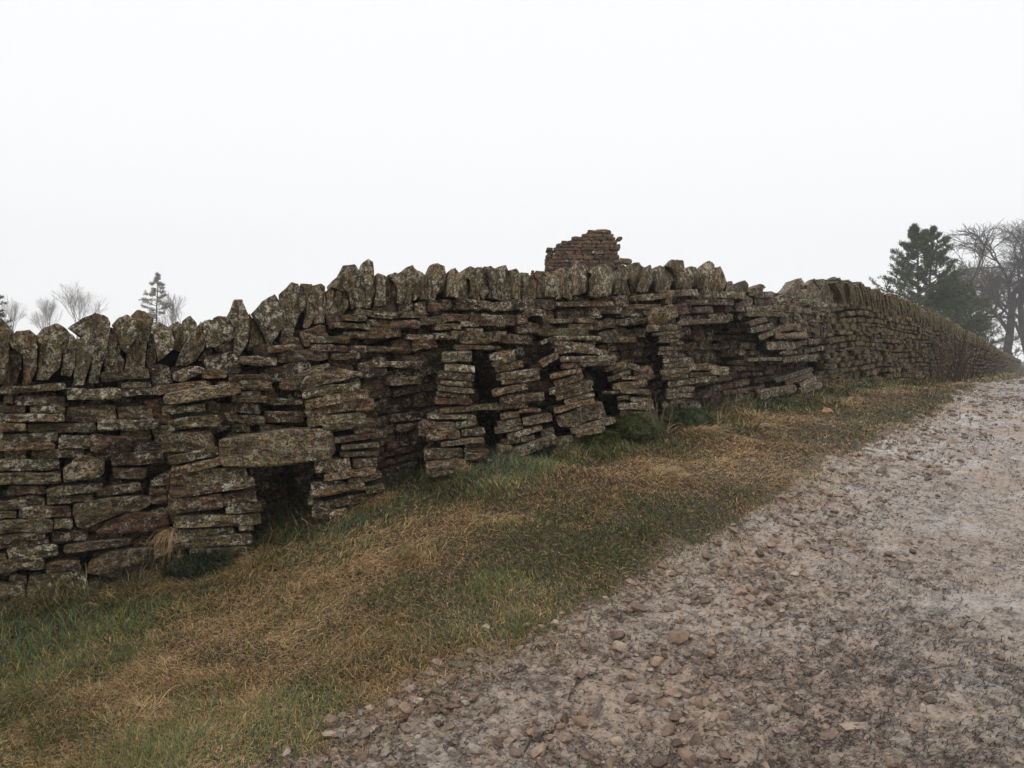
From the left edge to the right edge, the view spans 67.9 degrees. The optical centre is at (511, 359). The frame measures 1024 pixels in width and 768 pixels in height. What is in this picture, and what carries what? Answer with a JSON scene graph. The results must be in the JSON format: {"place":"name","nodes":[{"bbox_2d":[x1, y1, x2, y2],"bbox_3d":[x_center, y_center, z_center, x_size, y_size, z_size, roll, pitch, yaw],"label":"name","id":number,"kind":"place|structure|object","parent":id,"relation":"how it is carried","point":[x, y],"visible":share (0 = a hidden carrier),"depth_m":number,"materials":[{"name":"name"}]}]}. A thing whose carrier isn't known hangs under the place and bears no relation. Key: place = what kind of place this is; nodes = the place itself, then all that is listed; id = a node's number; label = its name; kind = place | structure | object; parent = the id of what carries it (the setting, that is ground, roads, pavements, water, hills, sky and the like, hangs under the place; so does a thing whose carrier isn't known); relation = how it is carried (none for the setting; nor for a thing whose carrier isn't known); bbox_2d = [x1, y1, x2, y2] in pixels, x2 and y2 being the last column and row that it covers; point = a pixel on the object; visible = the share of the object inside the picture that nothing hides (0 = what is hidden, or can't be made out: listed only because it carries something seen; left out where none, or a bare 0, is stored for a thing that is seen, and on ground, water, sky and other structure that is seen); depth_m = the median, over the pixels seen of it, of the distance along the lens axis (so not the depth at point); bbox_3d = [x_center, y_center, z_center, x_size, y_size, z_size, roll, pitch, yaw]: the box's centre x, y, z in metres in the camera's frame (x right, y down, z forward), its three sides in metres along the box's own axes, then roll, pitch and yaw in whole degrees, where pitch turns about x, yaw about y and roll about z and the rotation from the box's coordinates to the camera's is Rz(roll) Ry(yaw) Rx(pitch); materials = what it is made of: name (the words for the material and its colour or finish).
{"place":"outdoors","nodes":[
{"label":"outdoors","id":0,"kind":"place"},
{"bbox_2d":[0,362,1023,767],"bbox_3d":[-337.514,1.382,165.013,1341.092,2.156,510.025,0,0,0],"label":"ground","id":1,"kind":"structure","parent":0,"point":[558,552],"depth_m":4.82,"materials":[{"name":"brown plant"}]},
{"bbox_2d":[0,295,12,327],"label":"spruce tree","id":2,"kind":"object","parent":1,"relation":"on","point":[3,310],"visible":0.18,"depth_m":45.39,"materials":[{"name":"green plant"}]},
{"bbox_2d":[0,297,27,330],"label":"bare tree","id":3,"kind":"object","parent":1,"relation":"on","point":[14,315],"visible":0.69,"depth_m":113.79,"materials":[{"name":"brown plant"}]},
{"bbox_2d":[28,296,62,329],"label":"bare tree","id":4,"kind":"object","parent":1,"relation":"on","point":[43,314],"visible":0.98,"depth_m":125.87,"materials":[{"name":"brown plant"}]},
{"bbox_2d":[51,280,109,338],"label":"bare tree","id":5,"kind":"object","parent":1,"relation":"on","point":[74,302],"visible":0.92,"depth_m":121.20,"materials":[{"name":"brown plant"}]},
{"bbox_2d":[0,589,192,672],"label":"grass tussock","id":6,"kind":"object","parent":1,"relation":"on","point":[60,620],"depth_m":4.63,"materials":[{"name":"plant"}]},
{"bbox_2d":[0,620,208,757],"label":"grass tussock","id":7,"kind":"object","parent":1,"relation":"on","point":[58,690],"depth_m":3.64,"materials":[{"name":"plant"}]},
{"bbox_2d":[58,614,222,681],"bbox_3d":[-1.986,1.542,4.100,0.869,0.158,0.762,0,0,0],"label":"grass tussock","id":8,"kind":"object","parent":1,"relation":"on","point":[131,648],"depth_m":4.02,"materials":[{"name":"plant"}]},
{"bbox_2d":[139,272,172,333],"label":"spruce tree","id":9,"kind":"object","parent":1,"relation":"on","point":[160,284],"visible":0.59,"depth_m":99.82,"materials":[{"name":"green plant"}]},
{"bbox_2d":[105,682,215,737],"bbox_3d":[-1.630,1.562,3.402,0.552,0.124,0.411,0,0,35],"label":"grass tussock","id":10,"kind":"object","parent":1,"relation":"on","point":[144,707],"depth_m":3.38,"materials":[{"name":"plant"}]},
{"bbox_2d":[128,569,205,602],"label":"grass tussock","id":11,"kind":"object","parent":1,"relation":"on","point":[166,586],"depth_m":4.98,"materials":[{"name":"plant"}]},
{"bbox_2d":[157,293,187,326],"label":"bare tree","id":12,"kind":"object","parent":1,"relation":"on","point":[173,318],"visible":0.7,"depth_m":108.70,"materials":[{"name":"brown plant"}]},
{"bbox_2d":[156,546,242,586],"bbox_3d":[-2.094,1.401,5.227,0.505,0.243,0.604,0,0,36],"label":"moss clump","id":13,"kind":"object","parent":1,"relation":"on","point":[214,560],"visible":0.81,"depth_m":5.15,"materials":[{"name":"green plant"}]},
{"bbox_2d":[161,383,261,580],"bbox_3d":[-2.152,0.882,5.458,0.713,1.436,0.451,0,0,-33],"label":"stone stack","id":14,"kind":"object","parent":1,"relation":"on","point":[201,477],"visible":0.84,"depth_m":5.30,"materials":[{"name":"grey stone"}]},
{"bbox_2d":[142,527,194,569],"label":"straw tuft","id":15,"kind":"object","parent":14,"relation":"attached to","point":[172,533],"visible":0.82,"depth_m":5.22,"materials":[{"name":"beige plant"}]},
{"bbox_2d":[218,426,334,467],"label":"stone lintel","id":16,"kind":"structure","parent":14,"relation":"on","point":[281,447],"depth_m":5.53,"materials":[{"name":"grey stone"}]},
{"bbox_2d":[184,545,307,592],"bbox_3d":[-1.730,1.390,5.006,0.761,0.296,0.723,0,0,0],"label":"grass tussock","id":17,"kind":"object","parent":1,"relation":"on","point":[245,567],"depth_m":4.96,"materials":[{"name":"plant"}]},
{"bbox_2d":[206,654,311,703],"bbox_3d":[-1.253,1.518,3.631,0.564,0.141,0.515,0,0,33],"label":"grass tussock","id":18,"kind":"object","parent":1,"relation":"on","point":[245,682],"depth_m":3.59,"materials":[{"name":"green plant"}]},
{"bbox_2d":[283,575,372,613],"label":"grass tussock","id":19,"kind":"object","parent":1,"relation":"on","point":[322,596],"depth_m":4.47,"materials":[{"name":"plant"}]},
{"bbox_2d":[299,367,387,529],"bbox_3d":[-1.317,0.751,5.978,0.780,1.400,0.450,0,0,-33],"label":"stone stack","id":20,"kind":"object","parent":1,"relation":"on","point":[328,407],"visible":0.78,"depth_m":5.83,"materials":[{"name":"grey stone"}]},
{"bbox_2d":[306,624,416,673],"bbox_3d":[-0.780,1.431,3.771,0.488,0.135,0.508,0,0,41],"label":"grass tussock","id":21,"kind":"object","parent":1,"relation":"on","point":[351,643],"depth_m":3.77,"materials":[{"name":"green plant"}]},
{"bbox_2d":[342,485,409,517],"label":"grass tussock","id":22,"kind":"object","parent":1,"relation":"on","point":[379,500],"depth_m":5.86,"materials":[{"name":"plant"}]},
{"bbox_2d":[354,585,440,636],"bbox_3d":[-0.594,1.384,4.142,0.484,0.155,0.610,0,0,0],"label":"grass tussock","id":23,"kind":"object","parent":1,"relation":"on","point":[399,617],"depth_m":4.07,"materials":[{"name":"brown plant"}]},
{"bbox_2d":[380,540,449,579],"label":"grass tussock","id":24,"kind":"object","parent":1,"relation":"on","point":[416,556],"depth_m":4.78,"materials":[{"name":"plant"}]},
{"bbox_2d":[0,259,836,606],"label":"dry stone wall","id":25,"kind":"structure","parent":1,"relation":"on","point":[84,475],"depth_m":6.01,"materials":[{"name":"grey stone"}]},
{"bbox_2d":[676,319,728,325],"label":"stone slab","id":26,"kind":"structure","parent":25,"relation":"on","point":[686,322],"depth_m":8.80,"materials":[{"name":"grey stone"}]},
{"bbox_2d":[417,351,488,485],"bbox_3d":[-0.495,0.539,6.537,0.908,1.240,0.479,0,0,-37],"label":"stone stack","id":27,"kind":"object","parent":1,"relation":"on","point":[447,453],"visible":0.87,"depth_m":6.35,"materials":[{"name":"grey stone"}]},
{"bbox_2d":[453,345,499,349],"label":"stone slab","id":28,"kind":"structure","parent":27,"relation":"on","point":[466,347],"depth_m":6.63,"materials":[{"name":"grey stone"}]},
{"bbox_2d":[439,402,527,413],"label":"stone lintel","id":29,"kind":"structure","parent":27,"relation":"on","point":[472,407],"depth_m":6.61,"materials":[{"name":"grey stone"}]},
{"bbox_2d":[481,624,489,630],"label":"loose stone","id":30,"kind":"object","parent":1,"relation":"on","point":[485,625],"visible":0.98,"depth_m":3.91,"materials":[{"name":"beige stone"}]},
{"bbox_2d":[472,350,557,469],"bbox_3d":[0.029,0.502,6.924,1.194,1.189,0.490,0,0,-36],"label":"stone stack","id":31,"kind":"object","parent":1,"relation":"on","point":[511,426],"visible":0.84,"depth_m":6.75,"materials":[{"name":"grey stone"}]},
{"bbox_2d":[529,444,600,460],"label":"grass tussock","id":32,"kind":"object","parent":1,"relation":"on","point":[569,451],"depth_m":6.89,"materials":[{"name":"green plant"}]},
{"bbox_2d":[538,336,616,450],"bbox_3d":[0.671,0.353,7.408,1.259,1.176,0.470,0,0,-37],"label":"stone stack","id":33,"kind":"object","parent":1,"relation":"on","point":[581,411],"visible":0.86,"depth_m":7.19,"materials":[{"name":"grey stone"}]},
{"bbox_2d":[529,229,631,275],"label":"ruined stone building","id":34,"kind":"structure","parent":1,"relation":"on","point":[601,242],"depth_m":23.00,"materials":[{"name":"brown stone"}]},
{"bbox_2d":[580,427,624,446],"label":"moss clump","id":35,"kind":"object","parent":1,"relation":"on","point":[605,435],"visible":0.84,"depth_m":7.26,"materials":[{"name":"green plant"}]},
{"bbox_2d":[578,486,641,510],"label":"grass tussock","id":36,"kind":"object","parent":1,"relation":"on","point":[611,498],"depth_m":5.46,"materials":[{"name":"brown plant"}]},
{"bbox_2d":[601,361,658,418],"bbox_3d":[1.237,0.410,7.914,0.367,0.801,1.171,0,0,43],"label":"stone stack","id":37,"kind":"object","parent":1,"relation":"on","point":[642,375],"visible":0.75,"depth_m":7.72,"materials":[{"name":"grey stone"}]},
{"bbox_2d":[604,411,667,439],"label":"moss clump","id":38,"kind":"object","parent":1,"relation":"on","point":[639,426],"visible":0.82,"depth_m":7.42,"materials":[{"name":"green plant"}]},
{"bbox_2d":[626,389,678,430],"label":"dry weeds","id":39,"kind":"object","parent":1,"relation":"on","point":[651,417],"visible":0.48,"depth_m":7.73,"materials":[{"name":"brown plant"}]},
{"bbox_2d":[641,461,696,484],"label":"grass tussock","id":40,"kind":"object","parent":1,"relation":"on","point":[665,471],"depth_m":6.01,"materials":[{"name":"brown plant"}]},
{"bbox_2d":[645,304,728,414],"bbox_3d":[2.001,0.047,8.626,1.914,1.307,0.399,0,0,-43],"label":"stone stack","id":41,"kind":"object","parent":1,"relation":"on","point":[672,372],"visible":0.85,"depth_m":8.19,"materials":[{"name":"grey stone"}]},
{"bbox_2d":[657,406,716,430],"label":"moss clump","id":42,"kind":"object","parent":1,"relation":"on","point":[689,416],"visible":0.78,"depth_m":7.99,"materials":[{"name":"green plant"}]},
{"bbox_2d":[659,421,763,445],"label":"grass tussock","id":43,"kind":"object","parent":1,"relation":"on","point":[700,431],"depth_m":7.56,"materials":[{"name":"plant"}]},
{"bbox_2d":[710,425,721,430],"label":"fallen stone","id":44,"kind":"object","parent":1,"relation":"on","point":[716,427],"visible":0.82,"depth_m":7.75,"materials":[{"name":"stone"}]},
{"bbox_2d":[704,385,776,413],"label":"dry weeds","id":45,"kind":"object","parent":1,"relation":"on","point":[738,406],"visible":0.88,"depth_m":8.91,"materials":[{"name":"brown plant"}]},
{"bbox_2d":[711,405,788,425],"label":"grass tussock","id":46,"kind":"object","parent":1,"relation":"on","point":[747,416],"depth_m":8.36,"materials":[{"name":"green plant"}]},
{"bbox_2d":[760,423,769,427],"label":"fallen stone","id":47,"kind":"object","parent":1,"relation":"on","point":[765,425],"visible":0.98,"depth_m":7.89,"materials":[{"name":"grey stone"}]},
{"bbox_2d":[743,312,822,400],"bbox_3d":[3.841,0.139,10.621,0.335,1.599,2.937,0,0,41],"label":"stone stack","id":48,"kind":"object","parent":1,"relation":"on","point":[805,378],"visible":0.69,"depth_m":10.30,"materials":[{"name":"grey stone"}]},
{"bbox_2d":[763,397,802,408],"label":"moss clump","id":49,"kind":"object","parent":1,"relation":"on","point":[787,401],"visible":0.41,"depth_m":9.74,"materials":[{"name":"green plant"}]},
{"bbox_2d":[822,407,833,412],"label":"fallen stone","id":50,"kind":"object","parent":1,"relation":"on","point":[826,410],"visible":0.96,"depth_m":9.21,"materials":[{"name":"stone"}]},
{"bbox_2d":[804,278,1020,385],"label":"dry stone wall","id":51,"kind":"structure","parent":1,"relation":"on","point":[875,332],"depth_m":15.39,"materials":[{"name":"grey stone"}]},
{"bbox_2d":[869,223,1003,336],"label":"pine tree","id":52,"kind":"object","parent":1,"relation":"on","point":[944,294],"visible":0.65,"depth_m":61.03,"materials":[{"name":"green plant"}]},
{"bbox_2d":[924,324,1007,381],"bbox_3d":[11.999,-0.224,20.509,1.922,1.554,5.271,0,0,39],"label":"bare shrub","id":53,"kind":"object","parent":1,"relation":"on","point":[959,364],"visible":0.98,"depth_m":19.62,"materials":[{"name":"brown plant"}]},
{"bbox_2d":[922,218,1023,353],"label":"bare tree","id":54,"kind":"object","parent":1,"relation":"on","point":[1015,265],"visible":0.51,"depth_m":103.08,"materials":[{"name":"grey plant"}]},
{"bbox_2d":[947,225,1023,326],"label":"bare tree","id":55,"kind":"object","parent":1,"relation":"on","point":[981,252],"visible":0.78,"depth_m":93.59,"materials":[{"name":"grey plant"}]},
{"bbox_2d":[965,274,1023,340],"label":"bare tree","id":56,"kind":"object","parent":1,"relation":"on","point":[1019,315],"visible":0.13,"depth_m":109.88,"materials":[{"name":"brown plant"}]},
{"bbox_2d":[966,257,1023,352],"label":"bare tree","id":57,"kind":"object","parent":1,"relation":"on","point":[1020,321],"visible":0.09,"depth_m":111.26,"materials":[{"name":"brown plant"}]},
{"bbox_2d":[967,321,1023,355],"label":"pine tree","id":58,"kind":"object","parent":1,"relation":"on","point":[1004,339],"visible":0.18,"depth_m":88.71,"materials":[{"name":"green plant"}]},
{"bbox_2d":[987,314,1023,361],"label":"bare tree","id":59,"kind":"object","parent":1,"relation":"on","point":[1020,331],"visible":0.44,"depth_m":105.09,"materials":[{"name":"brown plant"}]},
{"bbox_2d":[0,0,1023,361],"label":"sky","id":60,"kind":"structure","parent":0,"point":[227,151],"materials":[{"name":"white"}]},
{"bbox_2d":[237,377,1023,767],"bbox_3d":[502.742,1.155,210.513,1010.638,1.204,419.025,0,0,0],"label":"track","id":61,"kind":"structure","parent":0,"point":[966,531],"depth_m":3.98,"materials":[{"name":"grey gravel"}]},
{"bbox_2d":[322,730,336,737],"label":"loose stone","id":62,"kind":"object","parent":61,"relation":"on","point":[325,734],"visible":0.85,"depth_m":3.11,"materials":[{"name":"beige stone"}]},
{"bbox_2d":[399,714,408,722],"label":"loose stone","id":63,"kind":"object","parent":61,"relation":"on","point":[404,717],"visible":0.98,"depth_m":3.21,"materials":[{"name":"stone"}]},
{"bbox_2d":[411,697,423,704],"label":"loose stone","id":64,"kind":"object","parent":61,"relation":"on","point":[418,700],"visible":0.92,"depth_m":3.32,"materials":[{"name":"beige stone"}]},
{"bbox_2d":[434,720,443,727],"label":"loose stone","id":65,"kind":"object","parent":61,"relation":"on","point":[437,722],"visible":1,"depth_m":3.20,"materials":[{"name":"stone"}]},
{"bbox_2d":[465,692,478,699],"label":"loose stone","id":66,"kind":"object","parent":61,"relation":"on","point":[472,694],"visible":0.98,"depth_m":3.35,"materials":[{"name":"grey stone"}]},
{"bbox_2d":[525,728,535,735],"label":"loose stone","id":67,"kind":"object","parent":61,"relation":"on","point":[530,731],"visible":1,"depth_m":3.18,"materials":[{"name":"beige stone"}]},
{"bbox_2d":[523,719,558,752],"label":"twig","id":68,"kind":"object","parent":61,"relation":"on","point":[540,736],"visible":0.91,"depth_m":3.13,"materials":[{"name":"brown wood"}]},
{"bbox_2d":[555,723,565,729],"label":"loose stone","id":69,"kind":"object","parent":61,"relation":"on","point":[559,726],"visible":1,"depth_m":3.19,"materials":[{"name":"beige stone"}]},
{"bbox_2d":[560,712,568,723],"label":"loose stone","id":70,"kind":"object","parent":61,"relation":"on","point":[565,718],"visible":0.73,"depth_m":3.26,"materials":[{"name":"stone"}]},
{"bbox_2d":[568,665,584,699],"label":"twig","id":71,"kind":"object","parent":61,"relation":"on","point":[574,687],"visible":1,"depth_m":3.46,"materials":[{"name":"brown wood"}]},
{"bbox_2d":[571,715,588,727],"bbox_3d":[0.291,1.549,3.248,0.062,0.064,0.060,0,0,40],"label":"loose stone","id":72,"kind":"object","parent":61,"relation":"on","point":[580,721],"visible":0.91,"depth_m":3.24,"materials":[{"name":"beige stone"}]},
{"bbox_2d":[580,627,587,633],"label":"loose stone","id":73,"kind":"object","parent":61,"relation":"on","point":[583,630],"visible":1,"depth_m":3.88,"materials":[{"name":"beige stone"}]},
{"bbox_2d":[582,709,588,716],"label":"loose stone","id":74,"kind":"object","parent":61,"relation":"on","point":[585,712],"visible":0.73,"depth_m":3.32,"materials":[{"name":"beige stone"}]},
{"bbox_2d":[576,667,604,684],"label":"twig","id":75,"kind":"object","parent":61,"relation":"on","point":[589,674],"visible":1,"depth_m":3.55,"materials":[{"name":"brown wood"}]},
{"bbox_2d":[610,736,624,746],"bbox_3d":[0.434,1.571,3.132,0.062,0.040,0.033,0,0,0],"label":"loose stone","id":76,"kind":"object","parent":61,"relation":"on","point":[617,741],"visible":0.99,"depth_m":3.12,"materials":[{"name":"beige stone"}]},
{"bbox_2d":[611,640,629,652],"bbox_3d":[0.543,1.439,3.793,0.095,0.064,0.061,0,0,0],"label":"loose stone","id":77,"kind":"object","parent":61,"relation":"on","point":[618,646],"visible":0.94,"depth_m":3.77,"materials":[{"name":"beige stone"}]},
{"bbox_2d":[641,720,651,730],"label":"loose stone","id":78,"kind":"object","parent":61,"relation":"on","point":[646,724],"visible":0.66,"depth_m":3.24,"materials":[{"name":"beige stone"}]},
{"bbox_2d":[650,656,663,666],"bbox_3d":[0.705,1.464,3.688,0.075,0.043,0.058,0,0,0],"label":"loose stone","id":79,"kind":"object","parent":61,"relation":"on","point":[657,661],"visible":1,"depth_m":3.68,"materials":[{"name":"beige stone"}]},
{"bbox_2d":[665,688,677,695],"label":"loose stone","id":80,"kind":"object","parent":61,"relation":"on","point":[670,691],"visible":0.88,"depth_m":3.49,"materials":[{"name":"beige stone"}]},
{"bbox_2d":[668,630,688,643],"bbox_3d":[0.850,1.418,3.887,0.103,0.066,0.060,0,0,29],"label":"loose stone","id":81,"kind":"object","parent":61,"relation":"on","point":[678,637],"visible":0.99,"depth_m":3.87,"materials":[{"name":"beige stone"}]},
{"bbox_2d":[674,674,682,679],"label":"loose stone","id":82,"kind":"object","parent":61,"relation":"on","point":[678,677],"visible":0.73,"depth_m":3.57,"materials":[{"name":"beige stone"}]},
{"bbox_2d":[677,748,697,762],"bbox_3d":[0.697,1.580,3.033,0.074,0.048,0.074,0,0,-33],"label":"loose stone","id":83,"kind":"object","parent":61,"relation":"on","point":[684,753],"visible":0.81,"depth_m":3.02,"materials":[{"name":"beige stone"}]},
{"bbox_2d":[694,697,703,709],"bbox_3d":[0.843,1.547,3.416,0.047,0.058,0.038,0,0,0],"label":"loose stone","id":84,"kind":"object","parent":61,"relation":"on","point":[698,702],"visible":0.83,"depth_m":3.41,"materials":[{"name":"grey stone"}]},
{"bbox_2d":[707,649,716,657],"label":"loose stone","id":85,"kind":"object","parent":61,"relation":"on","point":[711,653],"visible":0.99,"depth_m":3.83,"materials":[{"name":"beige stone"}]},
{"bbox_2d":[708,673,758,677],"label":"twig","id":86,"kind":"object","parent":61,"relation":"on","point":[726,676],"visible":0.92,"depth_m":3.65,"materials":[{"name":"brown wood"}]},
{"bbox_2d":[733,587,746,595],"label":"loose stone","id":87,"kind":"object","parent":61,"relation":"on","point":[740,591],"visible":0.99,"depth_m":4.42,"materials":[{"name":"beige stone"}]},
{"bbox_2d":[737,603,748,609],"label":"loose stone","id":88,"kind":"object","parent":61,"relation":"on","point":[743,606],"visible":1,"depth_m":4.28,"materials":[{"name":"beige stone"}]},
{"bbox_2d":[745,595,755,601],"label":"loose stone","id":89,"kind":"object","parent":61,"relation":"on","point":[750,598],"visible":1,"depth_m":4.38,"materials":[{"name":"beige stone"}]},
{"bbox_2d":[747,585,759,594],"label":"loose stone","id":90,"kind":"object","parent":61,"relation":"on","point":[753,590],"visible":1,"depth_m":4.45,"materials":[{"name":"beige stone"}]},
{"bbox_2d":[765,596,773,605],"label":"loose stone","id":91,"kind":"object","parent":61,"relation":"on","point":[769,600],"visible":1,"depth_m":4.35,"materials":[{"name":"brown stone"}]},
{"bbox_2d":[766,542,776,547],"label":"loose stone","id":92,"kind":"object","parent":61,"relation":"on","point":[770,544],"visible":0.98,"depth_m":4.98,"materials":[{"name":"beige stone"}]},
{"bbox_2d":[776,561,788,567],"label":"loose stone","id":93,"kind":"object","parent":61,"relation":"on","point":[785,564],"visible":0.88,"depth_m":4.76,"materials":[{"name":"beige stone"}]},
{"bbox_2d":[780,496,788,502],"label":"loose stone","id":94,"kind":"object","parent":61,"relation":"on","point":[784,498],"visible":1,"depth_m":5.61,"materials":[{"name":"grey stone"}]},
{"bbox_2d":[789,571,799,575],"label":"loose stone","id":95,"kind":"object","parent":61,"relation":"on","point":[793,573],"visible":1,"depth_m":4.66,"materials":[{"name":"beige stone"}]},
{"bbox_2d":[792,514,804,520],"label":"loose stone","id":96,"kind":"object","parent":61,"relation":"on","point":[798,517],"visible":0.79,"depth_m":5.38,"materials":[{"name":"beige stone"}]},
{"bbox_2d":[838,721,861,730],"bbox_3d":[1.441,1.558,3.240,0.104,0.021,0.075,0,0,-15],"label":"loose stone","id":97,"kind":"object","parent":61,"relation":"on","point":[847,726],"visible":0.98,"depth_m":3.22,"materials":[{"name":"beige stone"}]},
{"bbox_2d":[960,617,984,626],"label":"twig","id":98,"kind":"object","parent":61,"relation":"on","point":[971,621],"visible":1,"depth_m":4.14,"materials":[{"name":"brown wood"}]}
]}

